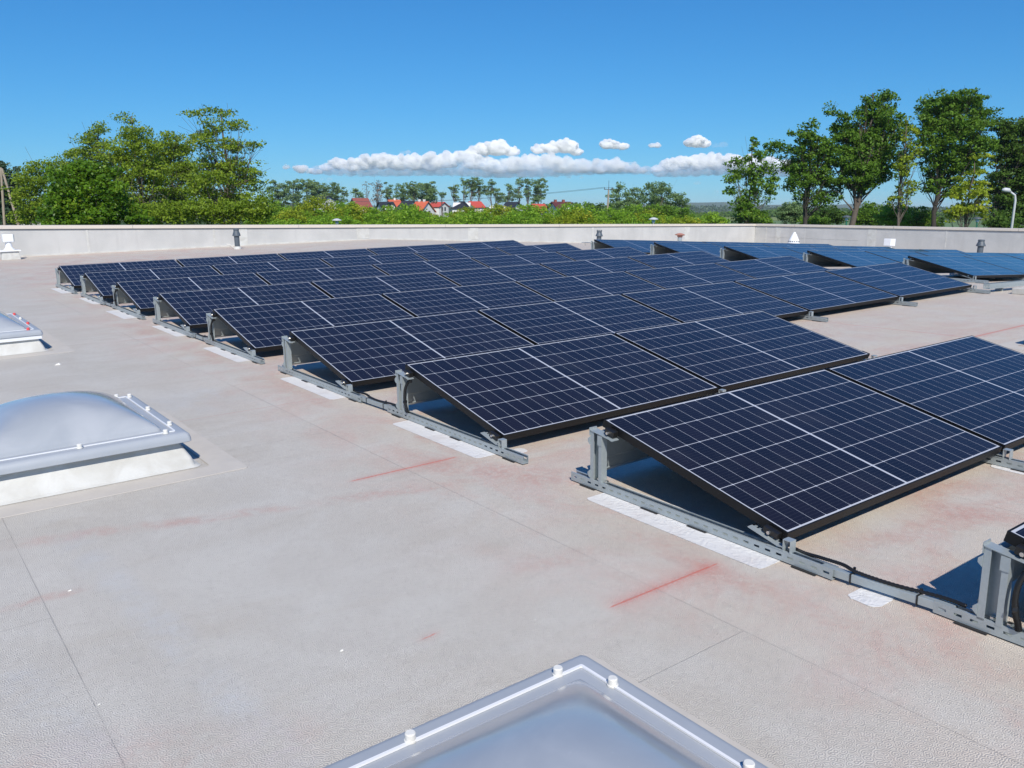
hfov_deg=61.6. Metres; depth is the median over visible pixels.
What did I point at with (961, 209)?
maple tree
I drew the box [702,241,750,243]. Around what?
solar panel
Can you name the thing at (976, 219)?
park lamp
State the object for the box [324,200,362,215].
young tree
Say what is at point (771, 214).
tree belt
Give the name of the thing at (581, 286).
solar panel
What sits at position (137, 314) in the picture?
mounting rail
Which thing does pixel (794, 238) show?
cone vent
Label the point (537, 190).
distant tree
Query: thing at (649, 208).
bush
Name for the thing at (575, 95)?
sky
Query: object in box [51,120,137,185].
feathery tree
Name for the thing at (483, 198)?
power line
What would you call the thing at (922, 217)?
bush
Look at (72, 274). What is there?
solar panel
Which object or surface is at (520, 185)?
distant tree
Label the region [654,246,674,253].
wind deflector
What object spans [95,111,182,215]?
feathery tree
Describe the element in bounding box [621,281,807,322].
solar panel
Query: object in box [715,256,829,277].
solar panel
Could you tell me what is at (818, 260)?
wind deflector
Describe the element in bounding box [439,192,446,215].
distant tree
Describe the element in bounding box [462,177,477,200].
distant tree
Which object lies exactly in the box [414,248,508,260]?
solar panel
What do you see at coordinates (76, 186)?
leafy tree
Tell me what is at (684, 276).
solar panel
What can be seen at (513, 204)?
house
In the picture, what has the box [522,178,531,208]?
distant tree
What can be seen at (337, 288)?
solar panel
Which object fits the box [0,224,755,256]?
parapet wall
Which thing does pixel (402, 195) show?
distant tree
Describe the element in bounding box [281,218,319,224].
young tree
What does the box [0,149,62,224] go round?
feathery tree
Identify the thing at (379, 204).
house
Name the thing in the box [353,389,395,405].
power cable
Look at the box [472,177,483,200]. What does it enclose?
distant tree
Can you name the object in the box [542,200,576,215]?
house
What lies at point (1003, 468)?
roof patch
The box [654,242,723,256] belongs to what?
solar panel
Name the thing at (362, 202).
house
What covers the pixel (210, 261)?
solar panel
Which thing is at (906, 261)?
mounting rail
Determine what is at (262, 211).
bush
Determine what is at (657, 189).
leafy tree
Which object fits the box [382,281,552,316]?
solar panel
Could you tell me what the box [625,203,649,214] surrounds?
young tree
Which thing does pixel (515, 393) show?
solar panel
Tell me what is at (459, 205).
house
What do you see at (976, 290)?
mounting rail
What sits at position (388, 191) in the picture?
distant tree
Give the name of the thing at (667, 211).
bush
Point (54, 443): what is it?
skylight
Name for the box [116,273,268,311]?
solar panel
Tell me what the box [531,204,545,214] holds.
house
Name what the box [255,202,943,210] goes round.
hills
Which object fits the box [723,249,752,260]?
wind deflector
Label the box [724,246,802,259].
solar panel
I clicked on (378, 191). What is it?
bare tree
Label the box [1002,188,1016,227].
street lamp
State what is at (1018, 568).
wind deflector
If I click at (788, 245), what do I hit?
solar panel
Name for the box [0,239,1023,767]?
roof deck
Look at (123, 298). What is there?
wind deflector
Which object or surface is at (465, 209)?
young tree
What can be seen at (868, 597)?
roof patch
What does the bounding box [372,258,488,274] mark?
solar panel
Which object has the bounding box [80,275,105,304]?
mounting rail
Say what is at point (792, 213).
bush
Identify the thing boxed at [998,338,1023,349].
skylight
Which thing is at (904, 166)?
maple tree
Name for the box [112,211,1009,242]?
ground
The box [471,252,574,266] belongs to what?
solar panel
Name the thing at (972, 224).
field
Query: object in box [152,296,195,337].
mounting rail
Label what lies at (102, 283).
solar panel
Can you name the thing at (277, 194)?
distant tree
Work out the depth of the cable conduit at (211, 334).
8.00 m
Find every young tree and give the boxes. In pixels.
[241,211,281,224]
[248,201,291,224]
[255,219,285,224]
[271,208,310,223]
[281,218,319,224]
[290,195,336,216]
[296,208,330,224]
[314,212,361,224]
[320,208,359,224]
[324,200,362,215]
[328,202,378,223]
[350,219,385,223]
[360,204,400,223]
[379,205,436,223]
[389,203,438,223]
[433,214,453,223]
[440,212,452,219]
[446,206,481,218]
[446,209,487,223]
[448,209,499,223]
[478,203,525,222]
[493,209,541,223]
[501,203,552,223]
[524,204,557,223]
[546,201,610,223]
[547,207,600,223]
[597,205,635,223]
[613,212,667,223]
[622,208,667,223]
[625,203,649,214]
[656,202,678,217]
[656,214,685,223]
[662,207,702,217]
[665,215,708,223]
[695,215,726,221]
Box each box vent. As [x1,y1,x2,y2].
[0,234,20,259]
[883,239,895,247]
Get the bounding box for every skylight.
[0,311,73,359]
[0,391,246,518]
[323,654,777,767]
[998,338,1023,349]
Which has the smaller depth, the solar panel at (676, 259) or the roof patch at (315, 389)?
the roof patch at (315, 389)
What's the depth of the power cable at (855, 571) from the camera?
2.96 m
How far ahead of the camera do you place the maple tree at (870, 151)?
59.43 m
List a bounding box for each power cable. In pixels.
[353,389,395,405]
[779,538,966,607]
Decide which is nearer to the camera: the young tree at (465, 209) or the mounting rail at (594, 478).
the mounting rail at (594, 478)
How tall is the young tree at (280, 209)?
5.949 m
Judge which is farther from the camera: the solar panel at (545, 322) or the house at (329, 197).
the house at (329, 197)
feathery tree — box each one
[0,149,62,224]
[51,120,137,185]
[59,148,266,224]
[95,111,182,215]
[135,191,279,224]
[143,130,203,224]
[176,105,274,224]
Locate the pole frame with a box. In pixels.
[0,167,19,224]
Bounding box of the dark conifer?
[0,161,33,224]
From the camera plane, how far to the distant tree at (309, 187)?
262.47 m
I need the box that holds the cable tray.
[983,280,1023,290]
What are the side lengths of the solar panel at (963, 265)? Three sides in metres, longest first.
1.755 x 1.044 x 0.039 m
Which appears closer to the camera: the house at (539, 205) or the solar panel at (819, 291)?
the solar panel at (819, 291)
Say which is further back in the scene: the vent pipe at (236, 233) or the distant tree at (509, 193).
the distant tree at (509, 193)
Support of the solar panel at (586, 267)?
on the roof deck
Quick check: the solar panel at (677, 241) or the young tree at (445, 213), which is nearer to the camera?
the solar panel at (677, 241)
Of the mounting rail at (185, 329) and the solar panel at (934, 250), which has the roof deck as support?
the solar panel at (934, 250)
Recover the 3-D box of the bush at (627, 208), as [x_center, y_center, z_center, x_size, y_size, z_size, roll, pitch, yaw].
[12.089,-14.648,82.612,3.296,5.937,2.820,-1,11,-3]
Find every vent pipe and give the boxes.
[226,228,241,248]
[596,230,602,238]
[976,239,985,252]
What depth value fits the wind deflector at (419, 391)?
5.50 m
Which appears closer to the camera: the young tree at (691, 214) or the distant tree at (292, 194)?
the young tree at (691, 214)
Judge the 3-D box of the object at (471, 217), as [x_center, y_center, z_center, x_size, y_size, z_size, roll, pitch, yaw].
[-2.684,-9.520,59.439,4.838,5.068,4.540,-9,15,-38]
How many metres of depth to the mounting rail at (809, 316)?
9.06 m
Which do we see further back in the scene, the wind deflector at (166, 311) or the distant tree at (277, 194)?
the distant tree at (277, 194)
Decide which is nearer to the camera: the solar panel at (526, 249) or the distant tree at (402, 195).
the solar panel at (526, 249)
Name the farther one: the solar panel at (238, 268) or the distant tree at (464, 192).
the distant tree at (464, 192)
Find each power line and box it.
[288,187,602,201]
[298,187,610,201]
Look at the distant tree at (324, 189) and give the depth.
262.52 m
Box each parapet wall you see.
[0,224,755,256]
[755,224,1023,252]
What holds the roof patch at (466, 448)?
on the roof deck
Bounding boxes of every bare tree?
[361,183,369,197]
[369,180,386,206]
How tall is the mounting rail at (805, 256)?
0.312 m
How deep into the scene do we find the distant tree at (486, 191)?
263.27 m
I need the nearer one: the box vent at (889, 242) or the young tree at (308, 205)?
the box vent at (889, 242)
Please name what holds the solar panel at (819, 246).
on the roof deck
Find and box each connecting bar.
[193,332,207,340]
[358,395,395,410]
[822,563,956,613]
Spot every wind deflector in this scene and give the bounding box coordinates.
[59,270,69,283]
[85,278,96,292]
[117,288,131,303]
[159,300,177,317]
[214,316,235,337]
[291,341,318,364]
[407,376,443,404]
[594,242,609,248]
[602,429,650,469]
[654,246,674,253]
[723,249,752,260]
[807,254,848,266]
[909,259,954,272]
[975,542,1023,603]
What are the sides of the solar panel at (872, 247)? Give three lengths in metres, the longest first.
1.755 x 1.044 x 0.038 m
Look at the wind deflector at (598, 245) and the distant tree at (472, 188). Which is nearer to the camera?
the wind deflector at (598, 245)
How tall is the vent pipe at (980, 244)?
0.600 m
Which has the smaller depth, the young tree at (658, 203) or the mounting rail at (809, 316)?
the mounting rail at (809, 316)
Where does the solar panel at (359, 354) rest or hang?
attached to the mounting rail at (345, 388)
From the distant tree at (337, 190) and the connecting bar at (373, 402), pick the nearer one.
the connecting bar at (373, 402)
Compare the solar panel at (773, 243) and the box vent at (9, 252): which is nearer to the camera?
the box vent at (9, 252)
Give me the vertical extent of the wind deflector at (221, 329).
0.230 m
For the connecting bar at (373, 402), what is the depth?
5.64 m
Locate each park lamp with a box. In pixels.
[332,218,340,224]
[972,217,982,227]
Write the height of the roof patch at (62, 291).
0.008 m
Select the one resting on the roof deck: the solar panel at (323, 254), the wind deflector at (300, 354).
the solar panel at (323, 254)
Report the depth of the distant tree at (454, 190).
263.62 m
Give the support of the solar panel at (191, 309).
on the mounting rail at (185, 329)
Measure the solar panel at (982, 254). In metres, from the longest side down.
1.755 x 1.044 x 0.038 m
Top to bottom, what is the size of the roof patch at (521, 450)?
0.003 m
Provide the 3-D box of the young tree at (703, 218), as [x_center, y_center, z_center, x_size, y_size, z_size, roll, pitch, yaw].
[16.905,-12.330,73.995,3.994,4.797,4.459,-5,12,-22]
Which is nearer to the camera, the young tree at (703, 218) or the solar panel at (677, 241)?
the solar panel at (677, 241)
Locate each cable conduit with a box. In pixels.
[210,319,215,340]
[403,380,411,412]
[1011,571,1023,631]
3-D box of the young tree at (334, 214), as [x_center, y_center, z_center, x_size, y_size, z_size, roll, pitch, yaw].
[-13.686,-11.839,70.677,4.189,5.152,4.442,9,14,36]
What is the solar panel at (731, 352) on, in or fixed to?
on the mounting rail at (722, 390)
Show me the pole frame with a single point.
(2, 175)
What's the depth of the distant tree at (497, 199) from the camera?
263.63 m
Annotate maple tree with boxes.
[720,136,780,223]
[762,117,846,224]
[822,88,915,224]
[886,113,927,225]
[908,86,1003,226]
[941,152,999,226]
[983,115,1023,226]
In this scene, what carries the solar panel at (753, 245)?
on the roof deck
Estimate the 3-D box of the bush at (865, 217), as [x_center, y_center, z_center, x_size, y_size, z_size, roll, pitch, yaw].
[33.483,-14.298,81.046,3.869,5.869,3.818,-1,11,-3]
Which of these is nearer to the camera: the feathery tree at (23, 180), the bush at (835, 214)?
the feathery tree at (23, 180)
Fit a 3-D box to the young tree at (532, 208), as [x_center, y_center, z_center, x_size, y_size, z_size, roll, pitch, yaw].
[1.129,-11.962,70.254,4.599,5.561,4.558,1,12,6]
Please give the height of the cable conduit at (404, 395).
0.210 m
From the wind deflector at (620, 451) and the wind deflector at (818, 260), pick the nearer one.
the wind deflector at (620, 451)
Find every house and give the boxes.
[314,196,335,209]
[350,198,372,212]
[374,202,396,210]
[387,198,400,206]
[397,201,414,209]
[414,199,436,215]
[430,202,449,216]
[451,201,472,211]
[468,201,484,212]
[504,202,524,210]
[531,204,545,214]
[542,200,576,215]
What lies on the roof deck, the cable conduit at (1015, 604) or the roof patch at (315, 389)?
the roof patch at (315, 389)
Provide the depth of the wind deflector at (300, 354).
6.83 m
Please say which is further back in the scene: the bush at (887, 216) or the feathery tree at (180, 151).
the bush at (887, 216)
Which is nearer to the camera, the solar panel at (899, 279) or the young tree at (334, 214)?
the solar panel at (899, 279)
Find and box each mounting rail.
[55,268,76,293]
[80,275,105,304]
[112,284,144,318]
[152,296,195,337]
[204,312,264,363]
[278,335,365,402]
[387,369,528,463]
[571,426,838,579]
[591,240,596,248]
[650,244,656,254]
[696,383,725,397]
[720,247,727,258]
[774,315,877,362]
[791,311,827,321]
[802,252,832,269]
[879,297,917,305]
[902,257,988,282]
[933,538,1023,645]
[949,273,1023,279]
[952,285,990,293]
[981,443,1023,472]
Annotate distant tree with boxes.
[266,180,290,207]
[281,178,303,208]
[292,179,323,201]
[313,182,334,198]
[324,182,348,207]
[350,188,364,197]
[380,182,393,199]
[393,182,411,201]
[404,181,419,200]
[415,181,439,203]
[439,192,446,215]
[447,184,460,202]
[459,177,470,200]
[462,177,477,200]
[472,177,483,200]
[480,179,495,204]
[489,187,508,204]
[504,183,516,201]
[514,177,524,202]
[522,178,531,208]
[529,178,548,203]
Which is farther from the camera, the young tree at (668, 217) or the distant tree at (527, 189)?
the distant tree at (527, 189)
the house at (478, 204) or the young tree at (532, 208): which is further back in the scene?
the house at (478, 204)
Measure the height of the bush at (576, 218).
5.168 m
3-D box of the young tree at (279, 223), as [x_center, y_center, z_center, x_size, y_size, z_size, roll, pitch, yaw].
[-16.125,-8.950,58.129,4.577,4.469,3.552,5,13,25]
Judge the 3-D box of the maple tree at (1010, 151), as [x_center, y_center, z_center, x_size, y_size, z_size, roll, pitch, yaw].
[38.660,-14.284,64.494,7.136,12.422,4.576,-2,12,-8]
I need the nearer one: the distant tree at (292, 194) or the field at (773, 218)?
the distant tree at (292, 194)
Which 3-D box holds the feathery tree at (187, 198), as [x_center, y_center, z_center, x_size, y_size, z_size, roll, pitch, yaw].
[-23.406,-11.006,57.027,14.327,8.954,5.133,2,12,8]
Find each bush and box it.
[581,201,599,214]
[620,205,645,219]
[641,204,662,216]
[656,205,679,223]
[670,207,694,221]
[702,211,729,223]
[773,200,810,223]
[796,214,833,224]
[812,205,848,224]
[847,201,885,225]
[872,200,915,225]
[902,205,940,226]
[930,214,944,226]
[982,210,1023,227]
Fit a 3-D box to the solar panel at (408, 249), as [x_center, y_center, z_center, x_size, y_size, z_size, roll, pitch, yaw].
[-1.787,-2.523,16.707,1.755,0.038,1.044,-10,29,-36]
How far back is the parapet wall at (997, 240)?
31.99 m
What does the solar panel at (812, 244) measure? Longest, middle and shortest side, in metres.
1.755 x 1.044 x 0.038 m
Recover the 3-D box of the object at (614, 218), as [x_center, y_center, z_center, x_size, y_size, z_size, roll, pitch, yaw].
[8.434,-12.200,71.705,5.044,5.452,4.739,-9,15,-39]
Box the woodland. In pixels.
[372,204,1001,212]
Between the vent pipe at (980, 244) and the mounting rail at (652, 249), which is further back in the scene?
the vent pipe at (980, 244)
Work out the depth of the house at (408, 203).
233.58 m
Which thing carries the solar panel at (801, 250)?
on the roof deck
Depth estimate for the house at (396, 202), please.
243.75 m
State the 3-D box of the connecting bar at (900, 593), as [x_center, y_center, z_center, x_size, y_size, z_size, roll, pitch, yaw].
[1.283,0.693,2.955,0.033,0.057,0.460,-10,15,-42]
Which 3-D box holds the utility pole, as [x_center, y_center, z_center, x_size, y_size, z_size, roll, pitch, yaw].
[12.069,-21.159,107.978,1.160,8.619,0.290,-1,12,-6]
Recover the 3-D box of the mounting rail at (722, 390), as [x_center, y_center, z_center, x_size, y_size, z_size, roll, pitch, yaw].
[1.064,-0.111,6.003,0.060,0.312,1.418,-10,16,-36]
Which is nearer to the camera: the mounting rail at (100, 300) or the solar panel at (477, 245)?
the mounting rail at (100, 300)
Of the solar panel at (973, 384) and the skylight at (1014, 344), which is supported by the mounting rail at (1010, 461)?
the solar panel at (973, 384)
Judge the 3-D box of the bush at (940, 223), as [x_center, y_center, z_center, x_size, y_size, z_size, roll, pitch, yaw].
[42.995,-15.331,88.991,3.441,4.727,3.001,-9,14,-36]
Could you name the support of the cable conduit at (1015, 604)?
attached to the mounting rail at (986, 614)
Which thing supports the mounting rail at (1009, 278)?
on the roof deck
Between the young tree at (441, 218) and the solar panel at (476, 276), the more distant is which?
the young tree at (441, 218)
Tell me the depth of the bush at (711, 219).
68.53 m
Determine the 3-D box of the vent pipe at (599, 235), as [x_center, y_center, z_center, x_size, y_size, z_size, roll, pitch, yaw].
[2.777,-4.662,27.421,0.232,0.498,0.232,-6,13,-37]
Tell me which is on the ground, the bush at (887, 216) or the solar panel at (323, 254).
the bush at (887, 216)
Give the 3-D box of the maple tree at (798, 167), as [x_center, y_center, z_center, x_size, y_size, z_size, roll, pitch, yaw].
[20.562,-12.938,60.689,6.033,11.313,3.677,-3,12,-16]
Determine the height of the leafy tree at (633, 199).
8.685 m
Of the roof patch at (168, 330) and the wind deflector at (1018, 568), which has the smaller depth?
the wind deflector at (1018, 568)
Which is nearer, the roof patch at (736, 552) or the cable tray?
the roof patch at (736, 552)
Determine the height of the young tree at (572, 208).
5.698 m
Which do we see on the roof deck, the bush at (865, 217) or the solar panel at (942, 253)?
the solar panel at (942, 253)
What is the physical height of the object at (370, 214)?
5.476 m
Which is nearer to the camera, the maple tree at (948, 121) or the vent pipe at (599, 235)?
the vent pipe at (599, 235)
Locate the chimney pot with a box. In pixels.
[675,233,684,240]
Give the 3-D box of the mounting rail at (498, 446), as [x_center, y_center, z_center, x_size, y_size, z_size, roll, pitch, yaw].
[-0.361,0.146,4.952,0.060,0.312,1.418,-10,16,-36]
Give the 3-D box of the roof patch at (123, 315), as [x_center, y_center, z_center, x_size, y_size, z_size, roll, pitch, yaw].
[-4.629,-0.842,10.319,0.278,0.009,0.903,-9,15,-36]
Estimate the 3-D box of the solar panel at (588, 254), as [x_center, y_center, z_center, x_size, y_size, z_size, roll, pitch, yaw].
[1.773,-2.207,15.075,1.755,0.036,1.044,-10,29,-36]
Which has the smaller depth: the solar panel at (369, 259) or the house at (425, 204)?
the solar panel at (369, 259)
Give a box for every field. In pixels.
[695,214,778,219]
[728,221,1023,227]
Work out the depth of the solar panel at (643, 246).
18.87 m
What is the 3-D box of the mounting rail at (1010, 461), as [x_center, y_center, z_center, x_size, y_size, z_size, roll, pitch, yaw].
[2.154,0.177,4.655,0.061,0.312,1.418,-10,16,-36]
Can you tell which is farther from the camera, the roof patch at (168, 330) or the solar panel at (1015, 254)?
the solar panel at (1015, 254)
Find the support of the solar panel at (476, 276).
on the roof deck
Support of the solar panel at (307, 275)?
on the roof deck
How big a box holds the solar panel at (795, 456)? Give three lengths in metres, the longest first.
1.755 x 1.044 x 0.038 m
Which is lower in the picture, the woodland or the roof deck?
the roof deck
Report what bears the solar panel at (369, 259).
on the roof deck
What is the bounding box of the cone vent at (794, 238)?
[787,232,799,242]
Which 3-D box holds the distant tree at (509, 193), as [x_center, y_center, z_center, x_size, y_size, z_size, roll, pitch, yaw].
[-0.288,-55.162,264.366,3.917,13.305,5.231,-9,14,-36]
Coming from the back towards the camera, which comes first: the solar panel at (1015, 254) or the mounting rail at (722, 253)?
the solar panel at (1015, 254)
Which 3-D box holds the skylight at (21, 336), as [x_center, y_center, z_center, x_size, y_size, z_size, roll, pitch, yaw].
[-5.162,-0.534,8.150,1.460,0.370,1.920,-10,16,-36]
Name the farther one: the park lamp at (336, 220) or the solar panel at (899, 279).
the park lamp at (336, 220)
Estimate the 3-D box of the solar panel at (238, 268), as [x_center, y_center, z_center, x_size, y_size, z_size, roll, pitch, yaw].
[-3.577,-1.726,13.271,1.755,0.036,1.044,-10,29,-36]
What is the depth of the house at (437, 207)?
277.46 m
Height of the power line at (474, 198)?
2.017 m
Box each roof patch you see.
[52,287,79,293]
[79,297,99,303]
[106,309,147,318]
[152,325,196,335]
[203,345,262,361]
[281,375,359,399]
[393,417,510,457]
[513,448,526,452]
[587,488,788,568]
[848,587,893,606]
[991,464,1023,474]
[1012,287,1023,294]
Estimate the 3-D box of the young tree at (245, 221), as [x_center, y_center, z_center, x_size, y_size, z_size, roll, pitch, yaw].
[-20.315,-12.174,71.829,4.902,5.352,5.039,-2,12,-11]
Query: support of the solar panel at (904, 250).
on the roof deck
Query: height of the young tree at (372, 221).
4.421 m
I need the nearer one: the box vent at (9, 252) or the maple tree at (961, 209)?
the box vent at (9, 252)
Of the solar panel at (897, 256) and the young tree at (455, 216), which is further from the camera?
the young tree at (455, 216)
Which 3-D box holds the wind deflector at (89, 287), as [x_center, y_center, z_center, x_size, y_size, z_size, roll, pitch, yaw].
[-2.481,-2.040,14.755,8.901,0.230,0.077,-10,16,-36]
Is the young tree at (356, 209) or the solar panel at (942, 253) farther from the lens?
the young tree at (356, 209)
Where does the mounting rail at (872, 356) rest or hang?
on the roof deck
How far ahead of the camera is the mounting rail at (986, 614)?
2.68 m
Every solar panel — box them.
[59,259,181,287]
[84,265,220,298]
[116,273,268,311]
[158,282,330,328]
[176,253,284,266]
[212,258,330,274]
[213,294,413,351]
[256,265,386,284]
[278,248,375,259]
[289,310,534,386]
[311,272,458,297]
[320,253,426,266]
[367,244,454,254]
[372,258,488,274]
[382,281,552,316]
[405,333,717,440]
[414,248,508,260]
[436,264,565,285]
[445,240,525,249]
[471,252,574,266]
[478,294,681,344]
[496,243,581,254]
[516,271,663,300]
[540,257,652,275]
[556,247,648,260]
[594,239,653,253]
[603,369,1001,538]
[614,311,868,390]
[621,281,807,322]
[625,263,754,288]
[628,251,728,267]
[651,240,703,242]
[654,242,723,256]
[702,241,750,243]
[712,243,768,247]
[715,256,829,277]
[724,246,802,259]
[734,271,898,312]
[748,242,793,244]
[763,244,812,246]
[783,247,841,253]
[791,243,832,245]
[807,250,896,266]
[810,245,854,247]
[825,262,971,298]
[827,335,1023,451]
[835,248,884,250]
[852,246,893,248]
[865,251,926,262]
[882,249,926,251]
[908,256,1023,277]
[917,252,969,255]
[920,249,961,251]
[959,252,1010,256]
[965,256,1023,272]
[1001,253,1023,256]
[1003,522,1023,546]
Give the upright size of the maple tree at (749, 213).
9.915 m
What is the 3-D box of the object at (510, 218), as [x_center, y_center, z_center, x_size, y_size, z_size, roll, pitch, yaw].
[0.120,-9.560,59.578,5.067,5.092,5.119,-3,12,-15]
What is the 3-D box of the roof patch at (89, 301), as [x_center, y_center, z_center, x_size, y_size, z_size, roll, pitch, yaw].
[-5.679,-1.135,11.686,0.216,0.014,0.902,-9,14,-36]
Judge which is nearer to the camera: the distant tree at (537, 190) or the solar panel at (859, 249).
the solar panel at (859, 249)
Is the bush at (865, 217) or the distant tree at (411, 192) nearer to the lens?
the bush at (865, 217)
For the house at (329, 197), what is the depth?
243.64 m
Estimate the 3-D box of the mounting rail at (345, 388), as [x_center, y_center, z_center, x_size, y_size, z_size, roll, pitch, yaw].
[-1.431,-0.142,6.301,0.060,0.312,1.418,-10,16,-36]
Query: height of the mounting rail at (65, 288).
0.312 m
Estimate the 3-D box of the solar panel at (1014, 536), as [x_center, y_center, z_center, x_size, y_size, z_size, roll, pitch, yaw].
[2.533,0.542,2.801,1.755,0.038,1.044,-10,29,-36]
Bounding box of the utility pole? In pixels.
[604,187,612,210]
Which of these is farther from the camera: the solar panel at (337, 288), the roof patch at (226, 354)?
the solar panel at (337, 288)
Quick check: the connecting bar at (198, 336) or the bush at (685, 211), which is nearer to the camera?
the connecting bar at (198, 336)
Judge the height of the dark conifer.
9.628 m
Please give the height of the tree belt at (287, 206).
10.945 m
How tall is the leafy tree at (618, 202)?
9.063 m
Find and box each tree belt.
[254,202,614,217]
[682,208,991,217]
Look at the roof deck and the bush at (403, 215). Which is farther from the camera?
the bush at (403, 215)
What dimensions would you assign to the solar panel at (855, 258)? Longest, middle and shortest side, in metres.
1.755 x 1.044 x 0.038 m
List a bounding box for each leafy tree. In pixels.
[31,158,157,224]
[598,181,635,216]
[623,186,646,205]
[637,181,692,207]
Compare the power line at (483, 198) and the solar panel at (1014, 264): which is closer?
the solar panel at (1014, 264)
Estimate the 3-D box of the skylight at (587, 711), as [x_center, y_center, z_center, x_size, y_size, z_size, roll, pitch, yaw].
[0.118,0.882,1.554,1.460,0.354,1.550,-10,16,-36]
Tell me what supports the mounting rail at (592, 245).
on the roof deck
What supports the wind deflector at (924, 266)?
attached to the mounting rail at (1009, 278)
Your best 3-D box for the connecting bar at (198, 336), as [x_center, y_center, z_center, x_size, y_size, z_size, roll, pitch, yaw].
[-3.031,-0.462,8.362,0.033,0.057,0.439,-9,15,-38]
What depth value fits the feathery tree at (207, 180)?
41.34 m
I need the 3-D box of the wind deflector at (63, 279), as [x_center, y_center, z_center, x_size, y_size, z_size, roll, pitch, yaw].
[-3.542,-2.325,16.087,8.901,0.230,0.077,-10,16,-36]
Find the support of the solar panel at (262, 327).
on the mounting rail at (250, 354)
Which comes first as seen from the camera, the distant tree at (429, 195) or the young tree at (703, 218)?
the young tree at (703, 218)
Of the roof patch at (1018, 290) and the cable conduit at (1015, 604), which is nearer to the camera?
the cable conduit at (1015, 604)
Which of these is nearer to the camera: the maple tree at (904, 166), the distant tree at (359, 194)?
the maple tree at (904, 166)
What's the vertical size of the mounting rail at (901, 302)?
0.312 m
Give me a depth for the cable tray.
11.30 m
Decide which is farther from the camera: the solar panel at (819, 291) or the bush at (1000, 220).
the bush at (1000, 220)
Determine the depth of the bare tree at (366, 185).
263.53 m
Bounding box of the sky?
[0,0,1023,207]
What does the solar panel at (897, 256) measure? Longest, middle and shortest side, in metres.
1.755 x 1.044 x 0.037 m
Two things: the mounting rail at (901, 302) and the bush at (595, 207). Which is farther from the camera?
the bush at (595, 207)
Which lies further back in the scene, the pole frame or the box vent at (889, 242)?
the pole frame

